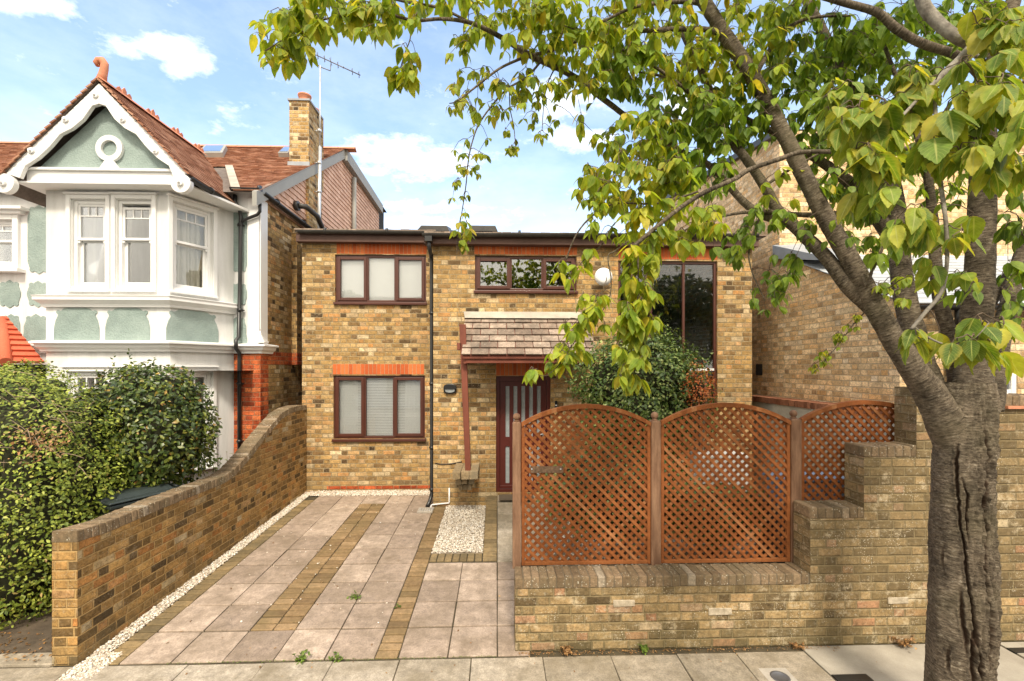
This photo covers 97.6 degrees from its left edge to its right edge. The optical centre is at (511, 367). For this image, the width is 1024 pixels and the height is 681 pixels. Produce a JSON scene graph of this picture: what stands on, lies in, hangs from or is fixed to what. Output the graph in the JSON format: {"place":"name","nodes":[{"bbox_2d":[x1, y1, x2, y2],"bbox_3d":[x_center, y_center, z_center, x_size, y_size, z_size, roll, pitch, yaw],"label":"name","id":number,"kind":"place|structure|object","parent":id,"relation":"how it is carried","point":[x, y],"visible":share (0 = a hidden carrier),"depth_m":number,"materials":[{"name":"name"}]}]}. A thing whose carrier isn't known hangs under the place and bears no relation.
{"place":"outdoors","nodes":[
{"label":"outdoors","id":0,"kind":"place"},
{"bbox_2d":[0,595,51,652],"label":"garden bed","id":1,"kind":"object","parent":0,"point":[39,626],"depth_m":4.34,"materials":[{"name":"soil"}]},
{"bbox_2d":[0,316,45,378],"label":"entrance porch","id":2,"kind":"object","parent":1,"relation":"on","point":[15,345],"visible":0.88,"depth_m":7.03,"materials":[{"name":"tile"}]},
{"bbox_2d":[0,357,135,630],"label":"hedge","id":3,"kind":"object","parent":1,"relation":"on","point":[55,461],"visible":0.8,"depth_m":4.52,"materials":[{"name":"green plant"}]},
{"bbox_2d":[93,482,179,515],"bbox_3d":[-4.506,2.005,5.338,0.641,1.150,0.784,0,0,24],"label":"wheelie bin","id":4,"kind":"object","parent":1,"relation":"on","point":[127,496],"visible":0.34,"depth_m":5.13,"materials":[{"name":"plastic"}]},
{"bbox_2d":[72,348,222,488],"bbox_3d":[-4.700,1.160,5.759,1.794,2.835,1.360,0,0,-2],"label":"camellia bush","id":5,"kind":"object","parent":1,"relation":"on","point":[165,428],"visible":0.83,"depth_m":5.43,"materials":[{"name":"green plant"}]},
{"bbox_2d":[52,405,306,665],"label":"boundary wall","id":6,"kind":"structure","parent":1,"relation":"on","point":[115,573],"depth_m":4.92,"materials":[{"name":"brick"}]},
{"bbox_2d":[199,452,222,475],"bbox_3d":[-4.327,1.843,6.410,0.552,1.314,0.378,0,0,44],"label":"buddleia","id":7,"kind":"object","parent":1,"relation":"on","point":[214,462],"visible":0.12,"depth_m":6.40,"materials":[{"name":"green plant"}]},
{"bbox_2d":[0,652,51,667],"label":"curb","id":8,"kind":"structure","parent":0,"point":[45,658],"depth_m":3.96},
{"bbox_2d":[0,632,51,660],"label":"leaf litter","id":9,"kind":"object","parent":8,"relation":"on","point":[16,647],"visible":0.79,"depth_m":4.11,"materials":[{"name":"brown plant"}]},
{"bbox_2d":[116,495,545,664],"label":"drive slabs","id":10,"kind":"structure","parent":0,"point":[213,614],"depth_m":4.86,"materials":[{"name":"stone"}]},
{"bbox_2d":[60,491,308,679],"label":"side gravel","id":11,"kind":"structure","parent":10,"relation":"on","point":[98,655],"depth_m":4.69,"materials":[{"name":"white gravel"}]},
{"bbox_2d":[100,500,313,664],"bbox_3d":[-3.623,2.528,6.039,0.189,0.242,4.213,0,0,-2],"label":"brick strip","id":12,"kind":"object","parent":10,"relation":"on","point":[132,644],"visible":0.73,"depth_m":5.08,"materials":[{"name":"brown brick"}]},
{"bbox_2d":[163,498,425,627],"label":"stray gravel","id":13,"kind":"structure","parent":10,"relation":"on","point":[329,559],"depth_m":6.07,"materials":[{"name":"grey gravel"}]},
{"bbox_2d":[251,504,384,630],"bbox_3d":[-2.417,2.522,6.189,0.439,0.216,3.544,0,0,-2],"label":"brick strip","id":14,"kind":"object","parent":10,"relation":"on","point":[297,612],"visible":0.91,"depth_m":5.45,"materials":[{"name":"brown brick"}]},
{"bbox_2d":[347,590,360,599],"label":"weed","id":15,"kind":"object","parent":10,"relation":"on","point":[355,597],"visible":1,"depth_m":4.96,"materials":[{"name":"green plant"}]},
{"bbox_2d":[375,508,445,658],"bbox_3d":[-1.189,2.538,5.897,0.204,0.224,3.767,0,0,-2],"label":"edge brick strip","id":16,"kind":"object","parent":10,"relation":"on","point":[392,640],"visible":0.82,"depth_m":5.05,"materials":[{"name":"brown brick"}]},
{"bbox_2d":[417,507,433,512],"bbox_3d":[-1.468,2.422,7.621,0.262,0.040,0.230,0,0,-2],"label":"drain gully","id":17,"kind":"object","parent":10,"relation":"on","point":[425,509],"visible":1,"depth_m":7.58,"materials":[{"name":"grey concrete"}]},
{"bbox_2d":[429,553,481,561],"bbox_3d":[-0.740,2.551,5.946,0.678,0.091,0.206,0,0,-2],"label":"bed border","id":18,"kind":"object","parent":10,"relation":"on","point":[463,557],"visible":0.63,"depth_m":5.93,"materials":[{"name":"brick"}]},
{"bbox_2d":[483,496,496,560],"bbox_3d":[-0.322,2.477,6.851,0.187,0.476,1.987,0,0,-2],"label":"path border","id":19,"kind":"object","parent":10,"relation":"on","point":[490,544],"visible":0.91,"depth_m":6.64,"materials":[{"name":"brick"}]},
{"bbox_2d":[294,225,766,506],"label":"brick house","id":20,"kind":"structure","parent":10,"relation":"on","point":[401,328],"depth_m":8.03,"materials":[{"name":"brown brick"}]},
{"bbox_2d":[332,375,425,441],"bbox_3d":[-2.569,0.787,8.734,1.795,1.276,0.228,0,0,-2],"label":"window","id":21,"kind":"structure","parent":20,"relation":"in","point":[347,392],"depth_m":8.76,"materials":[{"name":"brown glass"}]},
{"bbox_2d":[333,255,426,304],"bbox_3d":[-2.541,-1.700,8.699,1.789,0.973,0.155,0,0,-2],"label":"window","id":22,"kind":"structure","parent":20,"relation":"in","point":[360,279],"depth_m":8.76,"materials":[{"name":"brown glass"}]},
{"bbox_2d":[443,384,456,393],"bbox_3d":[-1.079,0.369,7.796,0.230,0.176,0.085,0,0,-2],"label":"bulkhead light","id":23,"kind":"object","parent":20,"relation":"attached to","point":[449,388],"visible":1,"depth_m":7.77,"materials":[{"name":"black plastic"}]},
{"bbox_2d":[500,381,545,487],"bbox_3d":[0.199,1.186,7.950,0.824,1.889,0.071,0,0,-2],"label":"door","id":24,"kind":"structure","parent":20,"relation":"in","point":[527,401],"depth_m":7.96,"materials":[{"name":"brown wood"}]},
{"bbox_2d":[474,256,577,293],"bbox_3d":[0.245,-1.636,7.905,1.833,0.669,0.145,0,0,-2],"label":"window","id":25,"kind":"structure","parent":20,"relation":"in","point":[483,289],"depth_m":7.90,"materials":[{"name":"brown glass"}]},
{"bbox_2d":[595,268,612,286],"bbox_3d":[1.572,-1.552,7.707,0.385,0.333,0.270,0,0,-58],"label":"satellite dish","id":26,"kind":"object","parent":20,"relation":"attached to","point":[602,276],"visible":0.96,"depth_m":7.69,"materials":[{"name":"white plastic"}]},
{"bbox_2d":[618,261,715,413],"bbox_3d":[2.771,-0.523,8.058,1.785,2.754,0.145,0,0,-2],"label":"window","id":27,"kind":"structure","parent":20,"relation":"in","point":[666,263],"depth_m":8.03,"materials":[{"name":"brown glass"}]},
{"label":"rear gravel bed","id":28,"kind":"structure","parent":10,"relation":"on","visible":0},
{"bbox_2d":[304,489,429,495],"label":"gravel","id":29,"kind":"structure","parent":28,"relation":"on","point":[368,492],"depth_m":8.50,"materials":[{"name":"white gravel"}]},
{"bbox_2d":[431,505,485,553],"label":"bed gravel","id":30,"kind":"structure","parent":0,"point":[473,521],"depth_m":6.78,"materials":[{"name":"white gravel"}]},
{"bbox_2d":[0,641,1023,680],"bbox_3d":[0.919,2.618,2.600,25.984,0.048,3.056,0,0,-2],"label":"pavement","id":31,"kind":"structure","parent":0,"point":[801,666],"depth_m":3.87,"materials":[{"name":"grey concrete"}]},
{"bbox_2d":[292,649,312,664],"bbox_3d":[-1.853,2.570,3.974,0.156,0.070,0.218,0,0,-37],"label":"weed","id":32,"kind":"object","parent":31,"relation":"on","point":[302,658],"visible":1,"depth_m":3.97,"materials":[{"name":"green plant"}]},
{"bbox_2d":[170,655,492,663],"bbox_3d":[-1.588,2.598,3.983,2.897,0.018,0.053,0,0,-2],"label":"moss","id":33,"kind":"object","parent":31,"relation":"on","point":[332,660],"visible":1,"depth_m":3.98,"materials":[{"name":"green plant"}]},
{"bbox_2d":[166,508,502,680],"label":"leaf litter","id":34,"kind":"object","parent":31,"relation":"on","point":[317,604],"visible":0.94,"depth_m":4.41,"materials":[{"name":"plant"}]},
{"bbox_2d":[328,651,343,662],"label":"weed","id":35,"kind":"object","parent":31,"relation":"on","point":[337,657],"visible":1,"depth_m":3.97,"materials":[{"name":"green plant"}]},
{"bbox_2d":[560,645,577,655],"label":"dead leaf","id":36,"kind":"object","parent":31,"relation":"on","point":[567,650],"visible":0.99,"depth_m":4.06,"materials":[{"name":"brown plant"}]},
{"bbox_2d":[311,645,881,679],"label":"leaf litter","id":37,"kind":"object","parent":31,"relation":"on","point":[653,652],"visible":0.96,"depth_m":4.10,"materials":[{"name":"plant"}]},
{"bbox_2d":[248,0,1023,680],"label":"cherry tree","id":38,"kind":"object","parent":31,"relation":"on","point":[976,132],"visible":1,"depth_m":3.03,"materials":[{"name":"green plant"}]},
{"bbox_2d":[638,642,648,654],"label":"weed","id":39,"kind":"object","parent":31,"relation":"on","point":[644,647],"visible":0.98,"depth_m":4.09,"materials":[{"name":"green plant"}]},
{"bbox_2d":[514,386,1023,650],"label":"front garden wall","id":40,"kind":"structure","parent":31,"relation":"on","point":[856,572],"depth_m":4.21,"materials":[{"name":"brick"}]},
{"bbox_2d":[512,400,893,568],"bbox_3d":[2.102,1.463,4.489,4.197,2.273,0.104,0,0,-2],"label":"trellis fence","id":41,"kind":"object","parent":40,"relation":"on","point":[655,483],"visible":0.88,"depth_m":4.44,"materials":[{"name":"brown wood"}]},
{"bbox_2d":[530,466,562,472],"bbox_3d":[0.341,0.996,4.380,0.320,0.063,0.018,0,0,-2],"label":"name plate","id":42,"kind":"object","parent":41,"relation":"attached to","point":[546,469],"visible":1,"depth_m":4.38,"materials":[{"name":"metal"}]},
{"bbox_2d":[758,668,797,680],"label":"stopcock cover","id":43,"kind":"object","parent":31,"relation":"on","point":[777,674],"visible":1,"depth_m":3.79,"materials":[{"name":"grey concrete"}]},
{"bbox_2d":[789,642,804,648],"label":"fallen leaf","id":44,"kind":"object","parent":31,"relation":"on","point":[795,644],"visible":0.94,"depth_m":4.15,"materials":[{"name":"brown plant"}]},
{"bbox_2d":[831,674,873,680],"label":"drain cover","id":45,"kind":"object","parent":31,"relation":"on","point":[851,677],"visible":1,"depth_m":3.75,"materials":[{"name":"black metal"}]},
{"bbox_2d":[889,634,922,649],"bbox_3d":[3.670,2.542,4.189,0.274,0.103,0.240,0,0,-34],"label":"weed","id":46,"kind":"object","parent":31,"relation":"on","point":[903,642],"visible":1,"depth_m":4.17,"materials":[{"name":"brown plant"}]},
{"bbox_2d":[1007,647,1023,653],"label":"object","id":47,"kind":"object","parent":31,"relation":"on","point":[1017,650],"visible":1,"depth_m":4.12,"materials":[{"name":"grey concrete"}]},
{"bbox_2d":[0,0,1023,232],"label":"sky","id":48,"kind":"structure","parent":0,"point":[190,62],"materials":[{"name":"blue"}]},
{"bbox_2d":[497,495,556,565],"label":"paved path","id":49,"kind":"structure","parent":0,"point":[504,523],"depth_m":6.67,"materials":[{"name":"grey stone"}]},
{"bbox_2d":[499,494,533,499],"bbox_3d":[0.072,2.227,7.702,0.590,0.015,0.310,0,0,-2],"label":"door mat","id":50,"kind":"object","parent":49,"relation":"on","point":[505,496],"depth_m":7.66,"materials":[{"name":"grey"}]},
{"bbox_2d":[541,505,762,566],"bbox_3d":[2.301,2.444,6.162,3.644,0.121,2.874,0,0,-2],"label":"garden gravel","id":51,"kind":"structure","parent":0,"point":[634,552],"depth_m":5.92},
{"bbox_2d":[535,434,690,558],"bbox_3d":[1.318,1.708,5.783,2.084,1.613,1.163,0,0,-2],"label":"shrub","id":52,"kind":"object","parent":51,"relation":"on","point":[603,487],"visible":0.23,"depth_m":5.48,"materials":[{"name":"green plant"}]},
{"bbox_2d":[562,313,725,476],"bbox_3d":[2.081,0.789,7.029,2.428,3.373,1.460,0,0,20],"label":"evergreen shrub","id":53,"kind":"object","parent":51,"relation":"on","point":[665,376],"visible":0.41,"depth_m":6.72,"materials":[{"name":"green plant"}]},
{"bbox_2d":[678,354,722,451],"bbox_3d":[2.762,1.135,6.695,0.665,2.673,0.627,0,0,-33],"label":"autumn shrub","id":54,"kind":"object","parent":51,"relation":"on","point":[699,390],"visible":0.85,"depth_m":6.64,"materials":[{"name":"red plant"}]},
{"bbox_2d":[664,476,767,557],"bbox_3d":[2.458,1.915,5.717,1.647,1.201,1.014,0,0,-2],"label":"shrub","id":55,"kind":"object","parent":51,"relation":"on","point":[712,517],"visible":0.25,"depth_m":5.45,"materials":[{"name":"green plant"}]},
{"bbox_2d":[689,451,748,486],"bbox_3d":[3.061,1.843,6.629,0.720,1.175,0.490,0,0,-2],"label":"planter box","id":56,"kind":"object","parent":51,"relation":"on","point":[716,461],"visible":0.24,"depth_m":6.41,"materials":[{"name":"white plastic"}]},
{"bbox_2d":[755,494,784,563],"bbox_3d":[3.625,2.050,5.547,0.966,0.840,0.570,0,0,-2],"label":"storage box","id":57,"kind":"object","parent":51,"relation":"on","point":[771,526],"visible":0.07,"depth_m":5.45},
{"bbox_2d":[752,395,893,501],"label":"side garden wall","id":58,"kind":"structure","parent":51,"relation":"on","point":[782,406],"depth_m":7.27,"materials":[{"name":"red brick"}]},
{"bbox_2d":[762,471,844,501],"bbox_3d":[3.611,1.473,5.521,0.856,0.307,0.400,0,0,-2],"label":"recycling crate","id":59,"kind":"object","parent":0,"point":[808,486],"visible":0.17,"depth_m":5.37,"materials":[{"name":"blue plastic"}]},
{"label":"ground","id":60,"kind":"structure","parent":0,"visible":0},
{"bbox_2d":[0,57,386,484],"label":"bay house","id":61,"kind":"structure","parent":60,"relation":"on","point":[142,234],"depth_m":7.63,"materials":[{"name":"paint"}]},
{"bbox_2d":[0,221,11,267],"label":"sash window","id":62,"kind":"structure","parent":61,"relation":"in","point":[5,226],"depth_m":7.98,"materials":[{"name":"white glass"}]},
{"bbox_2d":[71,201,104,289],"bbox_3d":[-6.687,-1.938,7.149,0.541,1.427,0.150,0,0,-2],"label":"sash window","id":63,"kind":"structure","parent":61,"relation":"in","point":[89,216],"depth_m":7.15,"materials":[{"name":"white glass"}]},
{"bbox_2d":[71,372,104,402],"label":"sash window","id":64,"kind":"structure","parent":61,"relation":"in","point":[88,375],"depth_m":7.13,"materials":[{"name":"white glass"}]},
{"bbox_2d":[116,201,151,289],"bbox_3d":[-5.989,-1.945,7.214,0.564,1.431,0.233,0,0,-2],"label":"sash window","id":65,"kind":"structure","parent":61,"relation":"in","point":[126,240],"depth_m":7.16,"materials":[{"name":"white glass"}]},
{"bbox_2d":[170,372,211,468],"bbox_3d":[-5.356,0.880,7.434,0.150,1.619,0.644,0,0,26],"label":"sash window","id":66,"kind":"structure","parent":61,"relation":"in","point":[206,375],"depth_m":7.64,"materials":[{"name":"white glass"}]},
{"bbox_2d":[173,203,212,295],"bbox_3d":[-5.384,-1.938,7.474,0.235,1.427,0.618,0,0,26],"label":"sash window","id":67,"kind":"structure","parent":61,"relation":"in","point":[191,227],"depth_m":7.55,"materials":[{"name":"white glass"}]},
{"bbox_2d":[314,54,359,228],"bbox_3d":[-4.013,-4.805,10.248,1.084,4.819,0.261,0,0,-2],"label":"tv aerial","id":68,"kind":"object","parent":61,"relation":"attached to","point":[319,163],"visible":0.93,"depth_m":10.22,"materials":[{"name":"metal"}]},
{"bbox_2d":[666,129,1023,408],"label":"neighbour house","id":69,"kind":"structure","parent":60,"relation":"on","point":[821,308],"depth_m":7.78,"materials":[{"name":"brick"}]},
{"bbox_2d":[1007,373,1015,393],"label":"window","id":70,"kind":"structure","parent":69,"relation":"in","point":[1011,387],"depth_m":5.83,"materials":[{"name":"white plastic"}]}
]}

